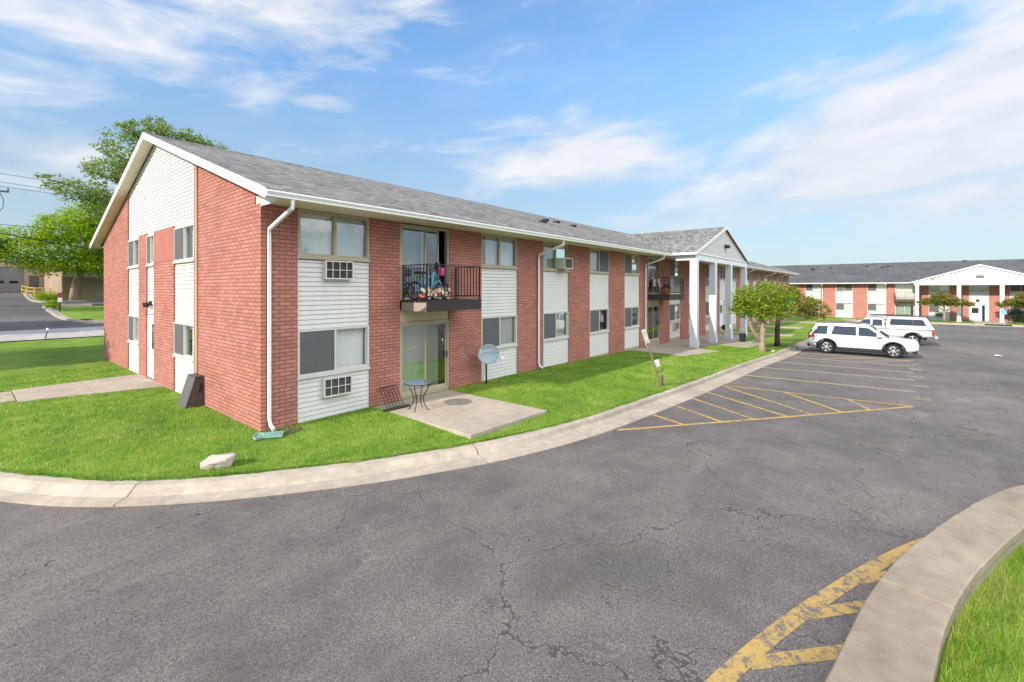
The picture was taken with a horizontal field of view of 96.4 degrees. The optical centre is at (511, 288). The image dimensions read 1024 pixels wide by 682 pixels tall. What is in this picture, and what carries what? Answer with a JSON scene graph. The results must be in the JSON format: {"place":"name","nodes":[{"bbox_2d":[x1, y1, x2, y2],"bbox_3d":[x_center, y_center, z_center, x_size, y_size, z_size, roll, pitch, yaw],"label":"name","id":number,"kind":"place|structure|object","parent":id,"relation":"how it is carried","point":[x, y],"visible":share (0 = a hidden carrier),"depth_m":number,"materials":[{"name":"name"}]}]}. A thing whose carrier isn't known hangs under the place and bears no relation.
{"place":"outdoors","nodes":[
{"label":"outdoors","id":0,"kind":"place"},
{"bbox_2d":[0,391,15,402],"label":"path","id":1,"kind":"structure","parent":0,"point":[4,394],"depth_m":13.36,"materials":[{"name":"concrete"}]},
{"bbox_2d":[0,293,87,326],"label":"driveway","id":2,"kind":"structure","parent":0,"point":[18,309],"depth_m":38.59,"materials":[{"name":"grey asphalt"}]},
{"bbox_2d":[0,326,103,341],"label":"curb","id":3,"kind":"structure","parent":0,"point":[18,335],"depth_m":28.96,"materials":[{"name":"concrete"}]},
{"bbox_2d":[0,323,103,330],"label":"street","id":4,"kind":"structure","parent":0,"point":[49,327],"depth_m":31.84,"materials":[{"name":"grey asphalt"}]},
{"bbox_2d":[0,293,103,342],"bbox_3d":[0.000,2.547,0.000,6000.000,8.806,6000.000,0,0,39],"label":"ground","id":5,"kind":"structure","parent":0,"point":[32,294],"depth_m":33.98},
{"bbox_2d":[0,188,8,210],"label":"utility pole","id":6,"kind":"object","parent":5,"relation":"on","point":[7,191],"visible":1,"depth_m":44.77,"materials":[{"name":"grey metal"}]},
{"bbox_2d":[0,224,90,231],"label":"overhead wire","id":7,"kind":"object","parent":6,"relation":"attached to","point":[49,228],"visible":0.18,"depth_m":46.74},
{"bbox_2d":[0,233,103,250],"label":"overhead wire","id":8,"kind":"object","parent":6,"relation":"attached to","point":[51,242],"visible":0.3,"depth_m":47.01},
{"bbox_2d":[0,238,12,251],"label":"dark tree","id":9,"kind":"object","parent":5,"relation":"on","point":[5,242],"visible":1,"depth_m":41.33,"materials":[{"name":"green plant"}]},
{"bbox_2d":[21,286,50,296],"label":"handrail","id":10,"kind":"object","parent":5,"relation":"on","point":[42,291],"visible":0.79,"depth_m":59.33,"materials":[{"name":"yellow metal"}]},
{"bbox_2d":[34,291,56,299],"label":"shrub","id":11,"kind":"object","parent":5,"relation":"on","point":[50,296],"visible":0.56,"depth_m":53.93,"materials":[{"name":"green plant"}]},
{"bbox_2d":[42,300,58,307],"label":"shrub","id":12,"kind":"object","parent":5,"relation":"on","point":[50,303],"visible":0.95,"depth_m":44.86,"materials":[{"name":"green plant"}]},
{"bbox_2d":[0,261,103,300],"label":"warehouse","id":13,"kind":"structure","parent":5,"relation":"on","point":[14,280],"depth_m":62.23,"materials":[{"name":"beige brick"}]},
{"bbox_2d":[0,267,23,292],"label":"garage door","id":14,"kind":"structure","parent":13,"relation":"in","point":[11,281],"depth_m":62.95,"materials":[{"name":"grey metal"}]},
{"bbox_2d":[29,276,38,287],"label":"doorway","id":15,"kind":"structure","parent":13,"relation":"in","point":[33,280],"depth_m":64.55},
{"bbox_2d":[23,292,84,302],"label":"kerb","id":16,"kind":"structure","parent":5,"relation":"on","point":[29,296],"depth_m":52.27,"materials":[{"name":"beige concrete"}]},
{"bbox_2d":[0,190,112,300],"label":"locust tree","id":17,"kind":"object","parent":5,"relation":"on","point":[85,260],"visible":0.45,"depth_m":51.21,"materials":[{"name":"green plant"}]},
{"bbox_2d":[42,304,103,323],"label":"kerb","id":18,"kind":"structure","parent":5,"relation":"on","point":[54,312],"depth_m":38.52,"materials":[{"name":"beige concrete"}]},
{"bbox_2d":[90,132,798,431],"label":"apartment building","id":19,"kind":"structure","parent":5,"relation":"on","point":[261,294],"depth_m":14.25,"materials":[{"name":"brick"}]},
{"bbox_2d":[127,238,138,268],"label":"window","id":20,"kind":"structure","parent":19,"relation":"in","point":[133,245],"depth_m":17.51,"materials":[{"name":"clear glass"}]},
{"bbox_2d":[127,315,138,344],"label":"window","id":21,"kind":"structure","parent":19,"relation":"in","point":[133,320],"depth_m":17.51,"materials":[{"name":"clear glass"}]},
{"bbox_2d":[145,234,153,266],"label":"window","id":22,"kind":"structure","parent":19,"relation":"in","point":[150,238],"depth_m":15.99,"materials":[{"name":"clear glass"}]},
{"bbox_2d":[147,314,153,378],"bbox_3d":[-12.594,2.035,16.014,0.920,2.210,0.134,0,0,39],"label":"side door","id":23,"kind":"structure","parent":19,"relation":"in","point":[150,318],"depth_m":16.14,"materials":[{"name":"white metal"}]},
{"bbox_2d":[172,223,193,263],"bbox_3d":[-9.756,-1.320,13.671,1.930,1.100,0.145,0,0,39],"label":"window","id":24,"kind":"structure","parent":19,"relation":"in","point":[180,233],"depth_m":13.75,"materials":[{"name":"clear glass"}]},
{"bbox_2d":[172,321,193,362],"bbox_3d":[-9.732,1.570,13.700,1.930,1.080,0.221,0,0,39],"label":"window","id":25,"kind":"structure","parent":19,"relation":"in","point":[180,328],"depth_m":13.75,"materials":[{"name":"clear glass"}]},
{"bbox_2d":[297,325,370,379],"bbox_3d":[-4.511,1.572,11.612,0.223,1.175,1.972,0,0,39],"label":"window","id":26,"kind":"structure","parent":19,"relation":"in","point":[333,350],"depth_m":11.49,"materials":[{"name":"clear glass"}]},
{"bbox_2d":[297,209,370,261],"bbox_3d":[-4.511,-1.300,11.612,0.223,1.180,1.972,0,0,39],"label":"window","id":27,"kind":"structure","parent":19,"relation":"in","point":[321,235],"depth_m":11.57,"materials":[{"name":"clear glass"}]},
{"bbox_2d":[400,319,448,396],"bbox_3d":[-2.677,2.050,13.871,0.253,2.140,1.892,0,0,39],"label":"sliding door","id":28,"kind":"structure","parent":19,"relation":"in","point":[420,337],"depth_m":13.84,"materials":[{"name":"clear glass"}]},
{"bbox_2d":[400,223,448,299],"bbox_3d":[-2.677,-0.760,13.871,0.253,2.200,1.892,0,0,39],"label":"sliding door","id":29,"kind":"structure","parent":19,"relation":"in","point":[413,234],"depth_m":13.75,"materials":[{"name":"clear glass"}]},
{"bbox_2d":[407,265,448,299],"bbox_3d":[-2.375,-0.175,12.999,1.428,1.005,0.541,0,0,-31],"label":"bicycle","id":30,"kind":"object","parent":19,"relation":"on","point":[418,283],"visible":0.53,"depth_m":12.92,"materials":[{"name":"metal"}]},
{"bbox_2d":[418,287,450,299],"bbox_3d":[-2.169,0.145,12.864,0.298,0.359,1.098,0,0,39],"label":"flower box","id":31,"kind":"object","parent":19,"relation":"on","point":[423,294],"visible":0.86,"depth_m":12.76,"materials":[{"name":"red plant"}]},
{"bbox_2d":[481,233,517,269],"bbox_3d":[-0.489,-1.300,16.500,0.223,1.180,1.992,0,0,39],"label":"window","id":32,"kind":"structure","parent":19,"relation":"in","point":[498,249],"depth_m":16.54,"materials":[{"name":"clear glass"}]},
{"bbox_2d":[482,315,517,348],"bbox_3d":[-0.488,1.572,16.499,0.221,1.175,1.992,0,0,39],"label":"window","id":33,"kind":"structure","parent":19,"relation":"in","point":[497,331],"depth_m":16.44,"materials":[{"name":"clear glass"}]},
{"bbox_2d":[543,311,568,341],"bbox_3d":[1.796,1.572,19.275,0.221,1.175,1.922,0,0,39],"label":"window","id":34,"kind":"structure","parent":19,"relation":"in","point":[553,322],"depth_m":19.15,"materials":[{"name":"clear glass"}]},
{"bbox_2d":[543,242,568,271],"bbox_3d":[1.796,-1.300,19.275,0.221,1.180,1.922,0,0,39],"label":"window","id":35,"kind":"structure","parent":19,"relation":"in","point":[562,252],"depth_m":19.22,"materials":[{"name":"clear glass"}]},
{"bbox_2d":[590,308,609,334],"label":"window","id":36,"kind":"structure","parent":19,"relation":"in","point":[594,313],"depth_m":21.90,"materials":[{"name":"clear glass"}]},
{"bbox_2d":[590,248,609,273],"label":"window","id":37,"kind":"structure","parent":19,"relation":"in","point":[602,255],"depth_m":22.12,"materials":[{"name":"clear glass"}]},
{"bbox_2d":[624,306,639,328],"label":"window","id":38,"kind":"structure","parent":19,"relation":"in","point":[628,310],"depth_m":24.69,"materials":[{"name":"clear glass"}]},
{"bbox_2d":[624,253,639,275],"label":"window","id":39,"kind":"structure","parent":19,"relation":"in","point":[631,260],"depth_m":24.88,"materials":[{"name":"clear glass"}]},
{"bbox_2d":[648,304,659,341],"bbox_3d":[8.391,2.050,27.245,0.155,2.140,1.832,0,0,39],"label":"sliding door","id":40,"kind":"structure","parent":19,"relation":"in","point":[658,306],"depth_m":27.78,"materials":[{"name":"clear glass"}]},
{"bbox_2d":[648,256,659,293],"bbox_3d":[8.353,-0.760,27.277,0.253,2.200,1.832,0,0,39],"label":"sliding door","id":41,"kind":"structure","parent":19,"relation":"in","point":[657,263],"depth_m":27.58,"materials":[{"name":"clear glass"}]},
{"bbox_2d":[661,284,670,293],"bbox_3d":[8.876,0.038,26.367,0.591,0.614,0.600,0,0,39],"label":"planter","id":42,"kind":"object","parent":19,"relation":"on","point":[668,290],"visible":0.7,"depth_m":26.19,"materials":[{"name":"ceramic"}]},
{"bbox_2d":[670,259,679,276],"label":"window","id":43,"kind":"structure","parent":19,"relation":"in","point":[674,265],"depth_m":29.87,"materials":[{"name":"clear glass"}]},
{"bbox_2d":[670,303,680,321],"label":"window","id":44,"kind":"structure","parent":19,"relation":"in","point":[674,308],"depth_m":29.95,"materials":[{"name":"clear glass"}]},
{"bbox_2d":[706,301,708,316],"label":"window","id":45,"kind":"structure","parent":19,"relation":"in","point":[707,302],"depth_m":35.30,"materials":[{"name":"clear glass"}]},
{"bbox_2d":[706,264,708,278],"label":"window","id":46,"kind":"structure","parent":19,"relation":"in","point":[707,265],"depth_m":35.30,"materials":[{"name":"grey glass"}]},
{"bbox_2d":[720,300,724,325],"bbox_3d":[17.706,2.060,38.527,0.144,2.180,1.992,0,0,39],"label":"entrance door","id":47,"kind":"structure","parent":19,"relation":"in","point":[722,303],"depth_m":38.56,"materials":[{"name":"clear glass"}]},
{"bbox_2d":[720,266,724,279],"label":"window","id":48,"kind":"structure","parent":19,"relation":"in","point":[722,268],"depth_m":38.50,"materials":[{"name":"grey glass"}]},
{"bbox_2d":[732,268,736,280],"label":"window","id":49,"kind":"structure","parent":19,"relation":"in","point":[733,269],"depth_m":41.29,"materials":[{"name":"grey glass"}]},
{"bbox_2d":[753,270,756,281],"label":"window","id":50,"kind":"structure","parent":19,"relation":"in","point":[754,272],"depth_m":47.72,"materials":[{"name":"grey glass"}]},
{"bbox_2d":[761,271,763,281],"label":"window","id":51,"kind":"structure","parent":19,"relation":"in","point":[762,272],"depth_m":50.96,"materials":[{"name":"grey glass"}]},
{"bbox_2d":[767,272,770,281],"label":"window","id":52,"kind":"structure","parent":19,"relation":"in","point":[768,273],"depth_m":53.36,"materials":[{"name":"grey glass"}]},
{"bbox_2d":[0,320,1023,506],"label":"kerb","id":53,"kind":"structure","parent":5,"relation":"on","point":[41,490],"depth_m":8.33,"materials":[{"name":"beige concrete"}]},
{"bbox_2d":[771,259,1023,322],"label":"apartment building","id":54,"kind":"structure","parent":5,"relation":"on","point":[862,290],"depth_m":65.07,"materials":[{"name":"brick"}]},
{"bbox_2d":[805,284,820,290],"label":"window","id":55,"kind":"structure","parent":54,"relation":"in","point":[808,287],"depth_m":71.46,"materials":[{"name":"white glass"}]},
{"bbox_2d":[836,303,852,310],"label":"window","id":56,"kind":"structure","parent":54,"relation":"in","point":[839,306],"depth_m":68.90,"materials":[{"name":"white glass"}]},
{"bbox_2d":[841,284,852,291],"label":"window","id":57,"kind":"structure","parent":54,"relation":"in","point":[846,287],"depth_m":68.63,"materials":[{"name":"white glass"}]},
{"bbox_2d":[867,303,884,311],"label":"window","id":58,"kind":"structure","parent":54,"relation":"in","point":[870,306],"depth_m":66.52,"materials":[{"name":"white glass"}]},
{"bbox_2d":[867,283,884,291],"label":"window","id":59,"kind":"structure","parent":54,"relation":"in","point":[870,287],"depth_m":66.52,"materials":[{"name":"white glass"}]},
{"bbox_2d":[895,304,913,315],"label":"sliding door","id":60,"kind":"structure","parent":54,"relation":"in","point":[904,309],"depth_m":64.69,"materials":[{"name":"clear glass"}]},
{"bbox_2d":[895,283,913,298],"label":"sliding door","id":61,"kind":"structure","parent":54,"relation":"in","point":[903,291],"depth_m":64.62,"materials":[{"name":"white glass"}]},
{"bbox_2d":[928,304,949,312],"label":"window","id":62,"kind":"structure","parent":54,"relation":"in","point":[932,309],"depth_m":62.35,"materials":[{"name":"white glass"}]},
{"bbox_2d":[928,285,949,291],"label":"window","id":63,"kind":"structure","parent":54,"relation":"in","point":[941,288],"depth_m":62.08,"materials":[{"name":"grey glass"}]},
{"bbox_2d":[969,305,988,320],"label":"entrance door","id":64,"kind":"structure","parent":54,"relation":"in","point":[977,312],"depth_m":59.80,"materials":[{"name":"white metal"}]},
{"bbox_2d":[969,285,988,291],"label":"window","id":65,"kind":"structure","parent":54,"relation":"in","point":[969,285],"depth_m":59.84,"materials":[{"name":"grey glass"}]},
{"bbox_2d":[1009,306,1023,314],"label":"window","id":66,"kind":"structure","parent":54,"relation":"in","point":[1013,309],"depth_m":57.81,"materials":[{"name":"grey glass"}]},
{"bbox_2d":[1009,285,1023,291],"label":"window","id":67,"kind":"structure","parent":54,"relation":"in","point":[1012,288],"depth_m":57.69,"materials":[{"name":"grey glass"}]},
{"bbox_2d":[12,381,94,401],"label":"path","id":68,"kind":"structure","parent":0,"point":[56,390],"depth_m":14.10,"materials":[{"name":"concrete"}]},
{"bbox_2d":[33,300,103,305],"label":"driveway","id":69,"kind":"structure","parent":0,"point":[95,302],"depth_m":50.66,"materials":[{"name":"grey asphalt"}]},
{"bbox_2d":[55,306,103,319],"bbox_3d":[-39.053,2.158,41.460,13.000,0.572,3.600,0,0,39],"label":"lawn","id":70,"kind":"structure","parent":0,"point":[84,313],"depth_m":40.97,"materials":[{"name":"green plant"}]},
{"bbox_2d":[57,292,62,310],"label":"driveway sign","id":71,"kind":"object","parent":70,"relation":"on","point":[59,297],"visible":0.87,"depth_m":41.68,"materials":[{"name":"white metal"}]},
{"bbox_2d":[32,114,236,222],"bbox_3d":[-31.160,-6.613,43.772,8.083,18.526,20.479,0,0,39],"label":"maple tree","id":72,"kind":"object","parent":70,"relation":"on","point":[115,175],"visible":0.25,"depth_m":39.20,"materials":[{"name":"green plant"}]},
{"bbox_2d":[81,374,163,393],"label":"path","id":73,"kind":"structure","parent":0,"point":[123,383],"depth_m":15.28,"materials":[{"name":"concrete"}]},
{"bbox_2d":[374,390,546,438],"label":"patio","id":74,"kind":"structure","parent":0,"point":[468,416],"depth_m":11.76,"materials":[{"name":"concrete"}]},
{"bbox_2d":[379,384,409,411],"bbox_3d":[-3.259,2.932,12.309,0.716,0.482,0.868,0,0,39],"label":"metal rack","id":75,"kind":"object","parent":74,"relation":"on","point":[395,408],"visible":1,"depth_m":12.25,"materials":[{"name":"black metal"}]},
{"bbox_2d":[403,379,433,411],"bbox_3d":[-2.456,2.825,12.045,0.784,0.729,0.784,0,0,39],"label":"bistro table","id":76,"kind":"object","parent":74,"relation":"on","point":[418,382],"visible":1,"depth_m":11.99,"materials":[{"name":"clear glass"}]},
{"bbox_2d":[0,322,1023,681],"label":"parking lot","id":77,"kind":"structure","parent":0,"point":[702,550],"depth_m":6.08,"materials":[{"name":"grey asphalt"}]},
{"bbox_2d":[617,385,913,430],"bbox_3d":[6.702,3.447,14.092,9.401,0.011,3.884,0,0,-14],"label":"road marking","id":78,"kind":"object","parent":77,"relation":"on","point":[783,416],"visible":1,"depth_m":12.94,"materials":[{"name":"paint"}]},
{"bbox_2d":[704,537,923,681],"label":"road marking","id":79,"kind":"object","parent":77,"relation":"on","point":[736,666],"visible":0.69,"depth_m":4.79,"materials":[{"name":"paint"}]},
{"bbox_2d":[751,571,885,669],"bbox_3d":[2.918,3.443,4.376,4.389,0.012,0.808,0,0,-39],"label":"road marking","id":80,"kind":"object","parent":77,"relation":"on","point":[794,657],"visible":0.67,"depth_m":4.33,"materials":[{"name":"paint"}]},
{"bbox_2d":[745,324,978,391],"bbox_3d":[32.686,3.852,35.501,58.392,0.836,12.398,0,0,-35],"label":"road marking","id":81,"kind":"object","parent":77,"relation":"on","point":[845,374],"visible":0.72,"depth_m":18.99,"materials":[{"name":"paint"}]},
{"bbox_2d":[807,320,919,357],"bbox_3d":[19.120,2.741,25.125,4.800,1.735,2.160,0,0,39],"label":"suv","id":82,"kind":"object","parent":77,"relation":"on","point":[850,336],"visible":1,"depth_m":24.61,"materials":[{"name":"white painted metal"},{"name":"glass"},{"name":"rubber"}]},
{"bbox_2d":[856,314,938,342],"bbox_3d":[25.268,2.744,31.462,5.800,1.952,2.240,0,0,39],"label":"pickup truck","id":83,"kind":"object","parent":77,"relation":"on","point":[905,326],"visible":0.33,"depth_m":30.05,"materials":[{"name":"white metal"}]},
{"bbox_2d":[825,485,1023,681],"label":"concrete kerb","id":84,"kind":"structure","parent":77,"relation":"on","point":[911,608],"depth_m":4.66,"materials":[{"name":"concrete"}]},
{"bbox_2d":[908,347,1023,401],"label":"road marking","id":85,"kind":"object","parent":77,"relation":"on","point":[919,398],"visible":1,"depth_m":17.92,"materials":[{"name":"paint"}]},
{"bbox_2d":[0,316,1023,481],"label":"lawn","id":86,"kind":"structure","parent":0,"point":[22,358],"depth_m":11.69,"materials":[{"name":"green plant"}]},
{"bbox_2d":[178,373,203,408],"bbox_3d":[-8.771,2.795,12.507,0.640,0.830,0.452,0,0,39],"label":"utility cover","id":87,"kind":"object","parent":86,"relation":"on","point":[192,393],"visible":0.99,"depth_m":12.38,"materials":[{"name":"brown metal"}]},
{"bbox_2d":[200,453,235,469],"bbox_3d":[-5.386,3.221,8.441,0.652,0.369,0.379,-20,4,-12],"label":"boulder","id":88,"kind":"object","parent":86,"relation":"on","point":[222,461],"visible":0.76,"depth_m":8.32,"materials":[{"name":"white stone"}]},
{"bbox_2d":[252,430,283,439],"bbox_3d":[-5.250,3.165,9.873,0.579,0.052,0.399,0,0,-21],"label":"splash block","id":89,"kind":"object","parent":86,"relation":"on","point":[266,435],"depth_m":9.85,"materials":[{"name":"green plastic"}]},
{"bbox_2d":[276,426,302,434],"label":"bare earth","id":90,"kind":"structure","parent":86,"relation":"on","point":[294,431],"depth_m":10.29,"materials":[{"name":"soil"}]},
{"bbox_2d":[478,344,504,384],"bbox_3d":[-0.687,2.565,15.147,0.889,1.451,0.403,0,0,-3],"label":"satellite dish","id":91,"kind":"object","parent":86,"relation":"on","point":[488,353],"visible":1,"depth_m":15.18,"materials":[{"name":"grey metal"}]},
{"bbox_2d":[641,329,663,386],"bbox_3d":[4.607,2.323,14.730,0.256,2.141,1.717,0,0,39],"label":"sign post","id":92,"kind":"object","parent":86,"relation":"on","point":[656,363],"visible":0.98,"depth_m":14.71,"materials":[{"name":"grey wood"}]},
{"bbox_2d":[752,322,757,342],"bbox_3d":[15.402,2.815,29.026,0.312,1.410,0.320,0,0,39],"label":"path lamp","id":93,"kind":"object","parent":86,"relation":"on","point":[754,324],"visible":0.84,"depth_m":28.98,"materials":[{"name":"grey metal"}]},
{"bbox_2d":[724,277,801,351],"bbox_3d":[13.250,1.454,24.335,3.636,4.088,3.182,0,0,39],"label":"crabapple tree","id":94,"kind":"object","parent":86,"relation":"on","point":[746,305],"visible":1,"depth_m":24.04,"materials":[{"name":"green plant"}]},
{"bbox_2d":[756,282,833,345],"bbox_3d":[16.451,1.563,27.286,4.588,3.998,2.818,0,0,6],"label":"crabapple tree","id":95,"kind":"object","parent":86,"relation":"on","point":[813,309],"visible":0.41,"depth_m":26.61,"materials":[{"name":"green leaf"},{"name":"dark bark"}]},
{"bbox_2d":[915,292,975,321],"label":"crabapple tree","id":96,"kind":"object","parent":86,"relation":"on","point":[944,299],"visible":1,"depth_m":58.19,"materials":[{"name":"green plant"}]},
{"bbox_2d":[994,292,1023,310],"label":"crabapple tree","id":97,"kind":"object","parent":86,"relation":"on","point":[1017,300],"visible":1,"depth_m":55.56,"materials":[{"name":"green plant"}]},
{"bbox_2d":[1008,310,1023,322],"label":"shrub","id":98,"kind":"object","parent":86,"relation":"on","point":[1016,315],"visible":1,"depth_m":56.66,"materials":[{"name":"green plant"}]},
{"bbox_2d":[0,0,1023,267],"label":"sky","id":99,"kind":"structure","parent":0,"point":[817,132],"materials":[{"name":"blue"}]},
{"bbox_2d":[630,345,717,355],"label":"patio","id":100,"kind":"structure","parent":0,"point":[675,350],"depth_m":24.52,"materials":[{"name":"concrete"}]},
{"bbox_2d":[658,333,757,347],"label":"path","id":101,"kind":"structure","parent":0,"point":[703,340],"depth_m":28.80,"materials":[{"name":"concrete"}]},
{"bbox_2d":[739,332,745,341],"bbox_3d":[14.887,3.135,29.580,0.440,0.620,0.440,0,0,39],"label":"litter bin","id":102,"kind":"object","parent":101,"relation":"on","point":[742,336],"visible":0.98,"depth_m":29.43,"materials":[{"name":"black plastic"}]},
{"bbox_2d":[720,331,793,335],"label":"path","id":103,"kind":"structure","parent":0,"point":[770,334],"depth_m":35.50,"materials":[{"name":"concrete"}]},
{"bbox_2d":[752,325,803,328],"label":"path","id":104,"kind":"structure","parent":0,"point":[782,327],"depth_m":44.12,"materials":[{"name":"concrete"}]},
{"bbox_2d":[774,321,817,322],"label":"path","id":105,"kind":"structure","parent":0,"point":[798,321],"depth_m":54.53,"materials":[{"name":"concrete"}]},
{"bbox_2d":[935,541,1023,681],"bbox_3d":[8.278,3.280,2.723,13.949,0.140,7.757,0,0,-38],"label":"grass bank","id":106,"kind":"structure","parent":0,"point":[942,658],"depth_m":4.38,"materials":[{"name":"green plant"}]},
{"bbox_2d":[970,321,1015,326],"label":"path","id":107,"kind":"structure","parent":0,"point":[989,323],"depth_m":55.32,"materials":[{"name":"concrete"}]},
{"bbox_2d":[1001,309,1006,324],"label":"parking sign","id":108,"kind":"object","parent":107,"relation":"on","point":[1003,311],"visible":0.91,"depth_m":53.30,"materials":[{"name":"metal"}]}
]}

